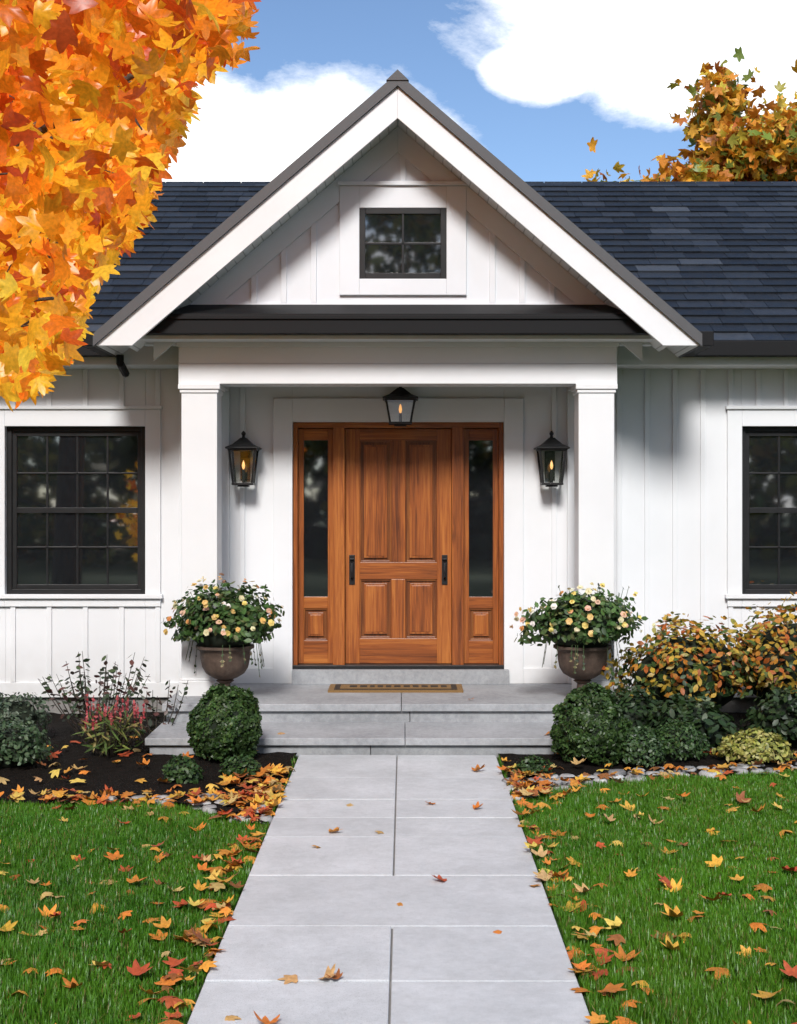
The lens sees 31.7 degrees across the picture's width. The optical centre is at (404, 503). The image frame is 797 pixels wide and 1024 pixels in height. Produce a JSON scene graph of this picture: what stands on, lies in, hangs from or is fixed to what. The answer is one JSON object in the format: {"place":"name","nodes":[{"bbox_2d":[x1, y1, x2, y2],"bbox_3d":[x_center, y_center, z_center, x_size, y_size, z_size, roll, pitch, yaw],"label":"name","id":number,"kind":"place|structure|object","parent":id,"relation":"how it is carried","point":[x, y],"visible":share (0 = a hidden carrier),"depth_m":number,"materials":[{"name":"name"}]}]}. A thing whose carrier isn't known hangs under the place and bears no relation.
{"place":"outdoors","nodes":[
{"label":"outdoors","id":0,"kind":"place"},
{"bbox_2d":[0,0,261,411],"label":"maple tree","id":1,"kind":"object","parent":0,"point":[63,63],"depth_m":6.03,"materials":[{"name":"orange plant"}]},
{"bbox_2d":[118,680,187,740],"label":"tall perennial leaves","id":2,"kind":"object","parent":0,"point":[144,730],"depth_m":11.22,"materials":[{"name":"green plant"}]},
{"bbox_2d":[0,697,764,713],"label":"house foundation","id":3,"kind":"object","parent":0,"point":[738,704],"depth_m":12.62,"materials":[{"name":"grey concrete"}]},
{"bbox_2d":[141,335,653,341],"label":"roof fascia","id":4,"kind":"structure","parent":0,"point":[397,338],"depth_m":11.53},
{"bbox_2d":[144,127,651,360],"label":"gable wall","id":5,"kind":"structure","parent":0,"point":[307,254],"depth_m":11.75,"materials":[{"name":"white wood"}]},
{"bbox_2d":[359,208,446,278],"bbox_3d":[-0.012,-2.177,11.758,0.730,0.594,0.025,0,0,0],"label":"gable window frame","id":6,"kind":"object","parent":5,"relation":"attached to","point":[402,211],"visible":1,"depth_m":11.74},
{"bbox_2d":[365,214,440,272],"bbox_3d":[-0.012,-2.177,11.759,0.630,0.494,0.004,0,0,0],"label":"gable window glass","id":7,"kind":"object","parent":6,"relation":"in","point":[388,228],"visible":1,"depth_m":11.76,"materials":[{"name":"black glass"}]},
{"bbox_2d":[1,697,796,1023],"bbox_3d":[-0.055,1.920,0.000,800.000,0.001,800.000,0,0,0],"label":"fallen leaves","id":8,"kind":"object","parent":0,"point":[259,849],"depth_m":6.10,"materials":[{"name":"orange plant"}]},
{"bbox_2d":[0,712,296,822],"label":"mulch bed","id":9,"kind":"object","parent":8,"relation":"on","point":[125,773],"visible":0.36,"depth_m":9.83,"materials":[{"name":"black soil"}]},
{"bbox_2d":[0,692,54,732],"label":"plant","id":10,"kind":"object","parent":9,"relation":"on","point":[14,697],"depth_m":11.01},
{"bbox_2d":[0,714,57,768],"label":"green plant","id":11,"kind":"object","parent":9,"relation":"on","point":[38,747],"depth_m":9.92,"materials":[{"name":"green plant"}]},
{"bbox_2d":[38,652,150,736],"bbox_3d":[-2.563,1.570,11.405,0.906,0.707,1.017,0,0,0],"label":"tall perennial","id":12,"kind":"object","parent":9,"relation":"on","point":[89,691],"depth_m":11.33,"materials":[{"name":"green plant"}]},
{"bbox_2d":[73,702,152,756],"bbox_3d":[-2.179,1.715,10.504,0.634,0.417,0.608,0,0,0],"label":"grassy clump","id":13,"kind":"object","parent":9,"relation":"on","point":[94,745],"depth_m":10.44,"materials":[{"name":"green plant"}]},
{"bbox_2d":[84,694,144,729],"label":"grassy clump spikes","id":14,"kind":"object","parent":13,"relation":"on","point":[116,709],"visible":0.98,"depth_m":10.48,"materials":[{"name":"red plant"}]},
{"bbox_2d":[161,753,203,783],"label":"plant clump leaves","id":15,"kind":"object","parent":9,"relation":"on","point":[192,768],"visible":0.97,"depth_m":9.42,"materials":[{"name":"green plant"}]},
{"bbox_2d":[169,760,195,782],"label":"leaves","id":16,"kind":"object","parent":9,"relation":"on","point":[181,764],"visible":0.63,"depth_m":9.44,"materials":[{"name":"green plant"}]},
{"bbox_2d":[186,683,262,761],"bbox_3d":[-1.326,1.626,10.337,0.573,0.588,0.538,0,0,0],"label":"boxwood","id":17,"kind":"object","parent":9,"relation":"on","point":[220,731],"depth_m":10.19,"materials":[{"name":"green plant"}]},
{"bbox_2d":[226,759,251,779],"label":"leaves","id":18,"kind":"object","parent":9,"relation":"on","point":[241,778],"visible":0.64,"depth_m":9.56,"materials":[{"name":"green plant"}]},
{"bbox_2d":[219,754,260,777],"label":"plant leaves","id":19,"kind":"object","parent":9,"relation":"on","point":[248,759],"visible":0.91,"depth_m":9.55,"materials":[{"name":"green plant"}]},
{"bbox_2d":[187,755,590,1023],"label":"walkway pavers","id":20,"kind":"object","parent":8,"relation":"on","point":[306,912],"visible":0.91,"depth_m":6.48,"materials":[{"name":"concrete"}]},
{"bbox_2d":[145,684,639,756],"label":"porch steps","id":21,"kind":"structure","parent":8,"relation":"on","point":[486,720],"depth_m":11.30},
{"bbox_2d":[196,643,253,686],"bbox_3d":[-1.475,1.394,11.535,0.480,0.450,0.480,0,0,0],"label":"urn","id":22,"kind":"object","parent":21,"relation":"on","point":[227,673],"visible":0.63,"depth_m":11.38,"materials":[{"name":"brown stone"}]},
{"bbox_2d":[161,579,284,647],"bbox_3d":[-1.486,0.926,11.547,0.989,0.598,0.816,0,0,0],"label":"urn plant","id":23,"kind":"object","parent":22,"relation":"in","point":[185,632],"depth_m":11.35,"materials":[{"name":"green plant"}]},
{"bbox_2d":[186,580,264,676],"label":"trailing urn leaves","id":24,"kind":"object","parent":22,"relation":"in","point":[230,657],"visible":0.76,"depth_m":11.33,"materials":[{"name":"green plant"}]},
{"bbox_2d":[164,573,282,675],"bbox_3d":[-1.476,0.998,11.531,0.957,0.833,0.763,0,0,0],"label":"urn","id":25,"kind":"object","parent":24,"relation":"attached to","point":[224,626],"depth_m":11.32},
{"bbox_2d":[163,576,283,633],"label":"urn flowers","id":26,"kind":"object","parent":24,"relation":"attached to","point":[233,610],"visible":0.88,"depth_m":11.33,"materials":[{"name":"beige plant"}]},
{"bbox_2d":[173,578,254,633],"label":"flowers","id":27,"kind":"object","parent":26,"relation":"attached to","point":[205,604],"visible":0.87,"depth_m":11.32,"materials":[{"name":"yellow plant"}]},
{"bbox_2d":[328,684,462,692],"bbox_3d":[-0.075,1.606,12.200,1.160,0.028,0.440,0,0,0],"label":"door mat","id":28,"kind":"object","parent":21,"relation":"on","point":[395,688],"depth_m":12.08,"materials":[{"name":"brown fabric"}]},
{"bbox_2d":[177,342,618,696],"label":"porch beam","id":29,"kind":"structure","parent":21,"relation":"on","point":[210,374],"depth_m":11.75,"materials":[{"name":"white wood"}]},
{"bbox_2d":[146,305,648,334],"bbox_3d":[-0.055,-1.527,11.582,4.350,0.294,0.395,0,0,0],"label":"roof","id":30,"kind":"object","parent":29,"relation":"on","point":[397,320],"visible":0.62,"depth_m":11.40,"materials":[{"name":"black metal"}]},
{"bbox_2d":[98,119,696,356],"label":"gable soffit","id":31,"kind":"structure","parent":29,"relation":"on","point":[677,351],"depth_m":11.65,"materials":[{"name":"white wood"}]},
{"bbox_2d":[382,387,417,426],"bbox_3d":[-0.035,-0.927,12.300,0.313,0.505,0.313,0,0,0],"label":"ceiling lantern","id":32,"kind":"object","parent":29,"relation":"hanging from","point":[400,394],"visible":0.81,"depth_m":12.20,"materials":[{"name":"black metal"}]},
{"bbox_2d":[553,644,611,687],"bbox_3d":[1.465,1.394,11.535,0.480,0.450,0.480,0,0,0],"label":"urn","id":33,"kind":"object","parent":21,"relation":"on","point":[595,660],"visible":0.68,"depth_m":11.38,"materials":[{"name":"brown stone"}]},
{"bbox_2d":[514,588,648,647],"bbox_3d":[1.426,0.954,11.567,1.080,0.536,1.005,0,0,0],"label":"urn plant","id":34,"kind":"object","parent":33,"relation":"in","point":[610,610],"depth_m":11.29,"materials":[{"name":"green plant"}]},
{"bbox_2d":[545,583,629,673],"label":"urn trailing leaves","id":35,"kind":"object","parent":33,"relation":"in","point":[577,660],"visible":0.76,"depth_m":11.25,"materials":[{"name":"green plant"}]},
{"bbox_2d":[511,582,641,632],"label":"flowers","id":36,"kind":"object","parent":35,"relation":"attached to","point":[570,610],"visible":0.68,"depth_m":11.24,"materials":[{"name":"yellow plant"}]},
{"bbox_2d":[509,583,655,634],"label":"urn flowers","id":37,"kind":"object","parent":36,"relation":"attached to","point":[590,617],"visible":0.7,"depth_m":11.21,"materials":[{"name":"beige plant"}]},
{"bbox_2d":[511,583,654,669],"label":"flowers","id":38,"kind":"object","parent":35,"relation":"attached to","point":[570,619],"depth_m":11.24,"materials":[{"name":"plant"}]},
{"bbox_2d":[388,757,397,1023],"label":"paving joint","id":39,"kind":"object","parent":8,"relation":"on","point":[389,1017],"depth_m":6.14,"materials":[{"name":"grey concrete"}]},
{"bbox_2d":[0,369,796,696],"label":"house walls","id":40,"kind":"structure","parent":8,"relation":"on","point":[676,491],"depth_m":12.60,"materials":[{"name":"white wood"}]},
{"bbox_2d":[7,427,144,593],"bbox_3d":[-2.955,0.065,12.668,1.260,1.510,0.065,0,0,0],"label":"window frame","id":41,"kind":"object","parent":40,"relation":"attached to","point":[13,510],"visible":0.98,"depth_m":12.65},
{"bbox_2d":[17,436,137,583],"bbox_3d":[-2.955,0.065,12.678,1.100,1.350,0.006,0,0,0],"label":"window glass","id":42,"kind":"object","parent":41,"relation":"in","point":[31,493],"visible":1,"depth_m":12.68,"materials":[{"name":"black glass"}]},
{"bbox_2d":[225,431,261,486],"bbox_3d":[-1.428,-0.394,12.447,0.293,0.498,0.307,0,0,0],"label":"wall lantern","id":43,"kind":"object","parent":40,"relation":"attached to","point":[244,446],"depth_m":12.39,"materials":[{"name":"black metal"}]},
{"bbox_2d":[242,469,244,482],"bbox_3d":[-1.428,-0.240,12.440,0.026,0.120,0.025,0,0,0],"label":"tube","id":44,"kind":"object","parent":43,"relation":"attached to","point":[243,475],"depth_m":12.43,"materials":[{"name":"white wax"}]},
{"bbox_2d":[93,80,701,357],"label":"roof edge trim","id":45,"kind":"structure","parent":40,"relation":"on","point":[331,136],"depth_m":11.27,"materials":[{"name":"grey metal"}]},
{"bbox_2d":[96,86,698,345],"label":"gable rake boards","id":46,"kind":"object","parent":45,"relation":"attached to","point":[456,153],"visible":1,"depth_m":11.30,"materials":[{"name":"white wood"}]},
{"bbox_2d":[386,69,408,81],"bbox_3d":[-0.055,-3.442,13.630,0.180,0.085,4.740,0,0,0],"label":"ridge cap","id":47,"kind":"object","parent":45,"relation":"on","point":[397,74],"visible":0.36,"depth_m":11.26,"materials":[{"name":"grey metal"}]},
{"bbox_2d":[293,422,502,664],"bbox_3d":[-0.055,0.365,12.715,1.896,2.190,0.150,0,0,0],"label":"front door","id":48,"kind":"structure","parent":40,"relation":"attached to","point":[398,512],"depth_m":12.72,"materials":[{"name":"brown wood"}]},
{"bbox_2d":[304,440,492,596],"bbox_3d":[-0.055,0.140,12.743,1.716,1.420,0.006,0,0,0],"label":"sidelight glass","id":49,"kind":"object","parent":48,"relation":"attached to","point":[316,518],"visible":1,"depth_m":12.74,"materials":[{"name":"black glass"}]},
{"bbox_2d":[349,555,447,584],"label":"door handles","id":50,"kind":"object","parent":48,"relation":"attached to","point":[352,569],"depth_m":12.71,"materials":[{"name":"black metal"}]},
{"bbox_2d":[292,669,508,684],"bbox_3d":[-0.035,1.555,12.650,1.940,0.130,0.300,0,0,0],"label":"door sill","id":51,"kind":"structure","parent":40,"relation":"attached to","point":[402,676],"depth_m":12.50,"materials":[{"name":"grey stone"}]},
{"bbox_2d":[292,663,503,668],"bbox_3d":[-0.055,1.474,12.690,1.900,0.032,0.220,0,0,0],"label":"door threshold","id":52,"kind":"object","parent":51,"relation":"on","point":[398,666],"depth_m":12.58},
{"bbox_2d":[63,345,796,368],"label":"roof soffit","id":53,"kind":"structure","parent":40,"relation":"attached to","point":[652,358],"depth_m":12.20,"materials":[{"name":"white paint"}]},
{"bbox_2d":[77,331,796,376],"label":"gutters","id":54,"kind":"object","parent":53,"relation":"attached to","point":[710,347],"visible":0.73,"depth_m":12.07,"materials":[{"name":"black paint"}]},
{"bbox_2d":[534,431,569,486],"bbox_3d":[1.306,-0.394,12.447,0.293,0.498,0.307,0,0,0],"label":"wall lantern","id":55,"kind":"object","parent":40,"relation":"attached to","point":[551,445],"depth_m":12.39,"materials":[{"name":"black metal"}]},
{"bbox_2d":[550,469,552,482],"bbox_3d":[1.306,-0.240,12.440,0.026,0.120,0.025,0,0,0],"label":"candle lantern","id":56,"kind":"object","parent":55,"relation":"attached to","point":[551,475],"depth_m":12.43,"materials":[{"name":"white wax"}]},
{"bbox_2d":[742,427,796,593],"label":"window frame","id":57,"kind":"object","parent":40,"relation":"attached to","point":[747,587],"visible":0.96,"depth_m":12.65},
{"bbox_2d":[749,436,796,583],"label":"window glass","id":58,"kind":"object","parent":57,"relation":"in","point":[763,493],"visible":1,"depth_m":12.68,"materials":[{"name":"black glass"}]},
{"bbox_2d":[0,754,796,1023],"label":"lawn grass","id":59,"kind":"structure","parent":8,"relation":"on","point":[46,838],"depth_m":6.73,"materials":[{"name":"green plant"}]},
{"bbox_2d":[0,697,796,1023],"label":"fallen leaves","id":60,"kind":"object","parent":8,"relation":"on","point":[232,795],"visible":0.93,"depth_m":7.27,"materials":[{"name":"orange plant"}]},
{"bbox_2d":[106,762,796,823],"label":"cobble edging","id":61,"kind":"object","parent":8,"relation":"on","point":[740,768],"visible":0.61,"depth_m":9.52,"materials":[{"name":"grey stone"}]},
{"bbox_2d":[498,712,796,793],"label":"mulch bed","id":62,"kind":"object","parent":8,"relation":"on","point":[586,765],"visible":0.22,"depth_m":10.15,"materials":[{"name":"black soil"}]},
{"bbox_2d":[512,754,555,775],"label":"small plant","id":63,"kind":"object","parent":62,"relation":"on","point":[526,764],"depth_m":9.69,"materials":[{"name":"green plant"}]},
{"bbox_2d":[549,682,632,766],"bbox_3d":[1.374,1.610,10.269,0.622,0.620,0.625,0,0,0],"label":"boxwood","id":64,"kind":"object","parent":62,"relation":"on","point":[582,719],"depth_m":10.08,"materials":[{"name":"green plant"}]},
{"bbox_2d":[610,725,665,767],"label":"shrub","id":65,"kind":"object","parent":62,"relation":"on","point":[652,738],"depth_m":10.01,"materials":[{"name":"green plant"}]},
{"bbox_2d":[614,685,668,733],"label":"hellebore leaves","id":66,"kind":"object","parent":62,"relation":"on","point":[627,697],"depth_m":10.87,"materials":[{"name":"green plant"}]},
{"bbox_2d":[649,719,709,761],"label":"green plant leaves","id":67,"kind":"object","parent":62,"relation":"on","point":[693,735],"depth_m":10.19,"materials":[{"name":"green plant"}]},
{"bbox_2d":[636,637,738,710],"bbox_3d":[2.376,1.451,11.751,0.900,0.650,0.715,0,0,0],"label":"shrub","id":68,"kind":"object","parent":62,"relation":"on","point":[718,699],"visible":0.4,"depth_m":11.50,"materials":[{"name":"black plant"}]},
{"bbox_2d":[600,611,766,707],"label":"shrub leaves","id":69,"kind":"object","parent":68,"relation":"on","point":[660,639],"visible":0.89,"depth_m":11.45,"materials":[{"name":"orange plant"}]},
{"bbox_2d":[641,692,738,751],"bbox_3d":[2.193,1.696,10.728,0.798,0.495,0.749,0,0,0],"label":"shrub","id":70,"kind":"object","parent":62,"relation":"on","point":[724,722],"depth_m":10.60,"materials":[{"name":"green plant"}]},
{"bbox_2d":[711,727,796,763],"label":"yellow plant","id":71,"kind":"object","parent":62,"relation":"on","point":[727,742],"depth_m":10.12,"materials":[{"name":"yellow plant"}]},
{"bbox_2d":[736,687,796,747],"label":"plant","id":72,"kind":"object","parent":62,"relation":"on","point":[774,700],"depth_m":10.75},
{"bbox_2d":[740,623,796,701],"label":"shrub","id":73,"kind":"object","parent":62,"relation":"on","point":[769,638],"visible":0.36,"depth_m":11.54,"materials":[{"name":"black plant"}]},
{"bbox_2d":[731,591,796,695],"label":"shrub leaves","id":74,"kind":"object","parent":73,"relation":"on","point":[767,625],"visible":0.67,"depth_m":11.47,"materials":[{"name":"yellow plant"}]},
{"bbox_2d":[162,0,796,182],"label":"sky","id":75,"kind":"structure","parent":0,"point":[533,82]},
{"bbox_2d":[582,46,796,182],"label":"tree","id":76,"kind":"object","parent":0,"point":[756,149],"depth_m":28.51,"materials":[{"name":"orange plant"}]},
{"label":"tree branches","id":77,"kind":"object","parent":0,"visible":0},
{"bbox_2d":[791,59,796,107],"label":"tree leaves","id":78,"kind":"object","parent":77,"relation":"attached to","point":[794,69],"depth_m":38.61,"materials":[{"name":"orange plant"}]},
{"bbox_3d":[1.435,-2.595,16.670,11.820,2.390,8.940,0,0,0],"label":"roof deck","id":79,"kind":"object","parent":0,"visible":0},
{"bbox_2d":[85,182,796,340],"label":"roof slates","id":80,"kind":"object","parent":79,"relation":"on","point":[729,273],"visible":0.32,"depth_m":14.70,"materials":[{"name":"stone"}]}
]}

